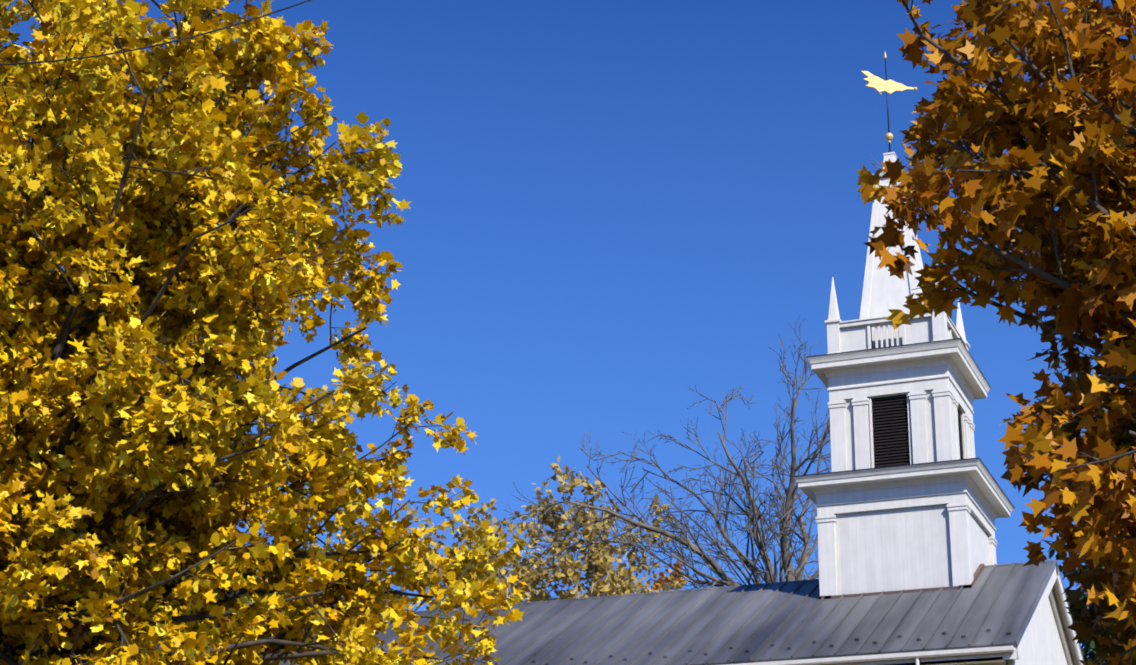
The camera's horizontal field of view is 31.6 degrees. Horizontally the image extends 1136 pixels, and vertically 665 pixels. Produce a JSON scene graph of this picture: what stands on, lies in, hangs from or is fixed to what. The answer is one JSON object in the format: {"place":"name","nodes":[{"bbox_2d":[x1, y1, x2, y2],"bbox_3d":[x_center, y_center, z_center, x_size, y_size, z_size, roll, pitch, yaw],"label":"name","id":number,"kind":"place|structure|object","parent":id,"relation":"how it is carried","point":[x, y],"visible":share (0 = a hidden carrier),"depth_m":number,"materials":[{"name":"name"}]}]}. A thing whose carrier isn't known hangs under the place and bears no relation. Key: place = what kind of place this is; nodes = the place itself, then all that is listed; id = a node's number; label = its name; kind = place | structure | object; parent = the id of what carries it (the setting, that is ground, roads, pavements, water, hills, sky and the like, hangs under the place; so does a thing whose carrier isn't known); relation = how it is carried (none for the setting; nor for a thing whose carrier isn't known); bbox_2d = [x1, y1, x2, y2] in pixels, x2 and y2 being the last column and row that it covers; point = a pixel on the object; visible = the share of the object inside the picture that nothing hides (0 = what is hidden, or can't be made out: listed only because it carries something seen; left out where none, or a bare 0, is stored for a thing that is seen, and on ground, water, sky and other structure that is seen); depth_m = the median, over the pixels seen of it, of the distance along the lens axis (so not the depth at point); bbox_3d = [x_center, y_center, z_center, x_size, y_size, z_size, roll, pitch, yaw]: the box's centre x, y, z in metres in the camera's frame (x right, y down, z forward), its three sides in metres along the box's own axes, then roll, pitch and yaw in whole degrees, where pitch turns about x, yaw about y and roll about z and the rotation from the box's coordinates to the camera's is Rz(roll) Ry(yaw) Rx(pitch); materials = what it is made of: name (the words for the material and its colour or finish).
{"place":"outdoors","nodes":[
{"label":"outdoors","id":0,"kind":"place"},
{"bbox_2d":[0,0,311,64],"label":"utility wire","id":1,"kind":"object","parent":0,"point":[156,44],"visible":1,"depth_m":18.42,"materials":[{"name":"grey metal"}]},
{"bbox_2d":[0,0,531,664],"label":"maple","id":2,"kind":"object","parent":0,"point":[212,136],"depth_m":23.22,"materials":[{"name":"yellow plant"}]},
{"bbox_2d":[0,0,1135,656],"label":"sky","id":3,"kind":"structure","parent":0,"point":[620,208],"materials":[{"name":"blue"}]},
{"bbox_2d":[857,0,1135,664],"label":"maple","id":4,"kind":"object","parent":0,"point":[1024,205],"depth_m":11.88,"materials":[{"name":"orange plant"}]},
{"bbox_2d":[1015,596,1067,664],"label":"church walls","id":5,"kind":"structure","parent":0,"point":[1043,646],"depth_m":49.25,"materials":[{"name":"white wood"}]},
{"bbox_2d":[232,562,1083,664],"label":"roof deck","id":6,"kind":"structure","parent":5,"relation":"on","point":[1013,623],"depth_m":48.85,"materials":[{"name":"grey metal"}]},
{"bbox_2d":[270,559,1083,664],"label":"roof seams","id":7,"kind":"object","parent":6,"relation":"on","point":[857,653],"visible":0.48,"depth_m":49.02,"materials":[{"name":"grey metal"}]},
{"bbox_2d":[494,629,1010,664],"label":"snow guards","id":8,"kind":"object","parent":7,"relation":"on","point":[790,648],"visible":1,"depth_m":46.26,"materials":[{"name":"metal"}]},
{"bbox_2d":[819,564,984,598],"bbox_3d":[8.799,6.748,51.484,3.824,1.365,3.824,-7,-22,21],"label":"roof flashing","id":9,"kind":"object","parent":6,"relation":"on","point":[978,570],"visible":0.1,"depth_m":49.78,"materials":[{"name":"grey metal"}]},
{"bbox_2d":[793,152,1013,595],"bbox_3d":[8.864,2.388,53.146,4.750,15.730,4.750,-7,-22,21],"label":"steeple","id":10,"kind":"object","parent":5,"relation":"on","point":[939,383],"visible":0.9,"depth_m":51.76,"materials":[{"name":"white wood"}]},
{"bbox_2d":[885,59,890,152],"bbox_3d":[8.994,-6.395,56.495,0.102,3.270,0.102,1,-21,0],"label":"weather vane pole","id":11,"kind":"object","parent":10,"relation":"on","point":[887,107],"visible":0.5,"depth_m":56.42,"materials":[{"name":"grey metal"}]},
{"bbox_2d":[861,52,916,142],"bbox_3d":[9.076,-6.654,56.603,1.645,2.945,0.226,3,-21,-6],"label":"weather vane","id":12,"kind":"object","parent":11,"relation":"attached to","point":[878,84],"visible":0.98,"depth_m":56.69,"materials":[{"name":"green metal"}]},
{"bbox_2d":[872,397,909,466],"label":"louver slats","id":13,"kind":"object","parent":10,"relation":"on","point":[892,431],"depth_m":51.80,"materials":[{"name":"black wood"}]},
{"bbox_2d":[792,338,1014,508],"bbox_3d":[8.861,2.585,53.071,4.774,3.452,4.774,-7,-22,21],"label":"cornice flashing","id":14,"kind":"object","parent":10,"relation":"on","point":[908,464],"visible":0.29,"depth_m":51.23,"materials":[{"name":"grey metal"}]},
{"bbox_2d":[835,504,989,594],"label":"tower board panels","id":15,"kind":"object","parent":10,"relation":"attached to","point":[895,549],"visible":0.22,"depth_m":50.22,"materials":[{"name":"white wood"}]},
{"bbox_2d":[872,395,963,467],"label":"belfry louvres","id":16,"kind":"object","parent":10,"relation":"on","point":[904,459],"visible":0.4,"depth_m":51.67,"materials":[{"name":"black wood"}]},
{"bbox_2d":[726,565,1082,664],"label":"eave trim","id":17,"kind":"structure","parent":5,"relation":"attached to","point":[1001,655],"depth_m":44.47,"materials":[{"name":"white paint"}]},
{"bbox_2d":[1006,659,1014,664],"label":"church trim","id":18,"kind":"structure","parent":5,"relation":"attached to","point":[1010,662],"depth_m":43.70,"materials":[{"name":"white wood"}]},
{"label":"ground","id":19,"kind":"structure","parent":0,"visible":0},
{"bbox_2d":[411,511,517,591],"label":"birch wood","id":20,"kind":"object","parent":19,"relation":"on","point":[438,534],"visible":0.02,"depth_m":96.97,"materials":[{"name":"brown plant"}]},
{"bbox_2d":[403,501,528,606],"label":"birch leaves","id":21,"kind":"object","parent":20,"relation":"attached to","point":[430,564],"visible":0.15,"depth_m":96.55,"materials":[{"name":"yellow plant"}]},
{"bbox_2d":[412,508,554,608],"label":"birch wood","id":22,"kind":"object","parent":19,"relation":"on","point":[509,566],"visible":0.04,"depth_m":94.54,"materials":[{"name":"brown plant"}]},
{"bbox_2d":[385,499,569,610],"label":"birch leaves","id":23,"kind":"object","parent":22,"relation":"attached to","point":[531,579],"visible":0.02,"depth_m":94.47,"materials":[{"name":"yellow plant"}]},
{"bbox_2d":[471,470,626,600],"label":"birch wood","id":24,"kind":"object","parent":19,"relation":"on","point":[577,596],"visible":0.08,"depth_m":102.50,"materials":[{"name":"brown plant"}]},
{"bbox_2d":[459,456,678,602],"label":"birch leaves","id":25,"kind":"object","parent":24,"relation":"on","point":[625,587],"visible":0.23,"depth_m":102.32,"materials":[{"name":"yellow plant"}]},
{"bbox_2d":[594,560,685,591],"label":"leaves","id":26,"kind":"object","parent":24,"relation":"attached to","point":[660,578],"depth_m":106.58,"materials":[{"name":"yellow plant"}]},
{"bbox_2d":[562,514,683,592],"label":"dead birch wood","id":27,"kind":"object","parent":19,"relation":"on","point":[623,558],"visible":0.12,"depth_m":106.94,"materials":[{"name":"brown wood"}]},
{"bbox_2d":[529,494,689,599],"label":"birch leaves","id":28,"kind":"object","parent":27,"relation":"attached to","point":[633,567],"visible":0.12,"depth_m":106.11,"materials":[{"name":"yellow plant"}]},
{"bbox_2d":[502,316,830,590],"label":"bare tree","id":29,"kind":"object","parent":19,"relation":"on","point":[788,509],"visible":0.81,"depth_m":67.65,"materials":[{"name":"grey plant"}]},
{"bbox_2d":[1047,520,1127,664],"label":"spruce","id":30,"kind":"object","parent":19,"relation":"on","point":[1088,647],"depth_m":68.72,"materials":[{"name":"green plant"}]}
]}

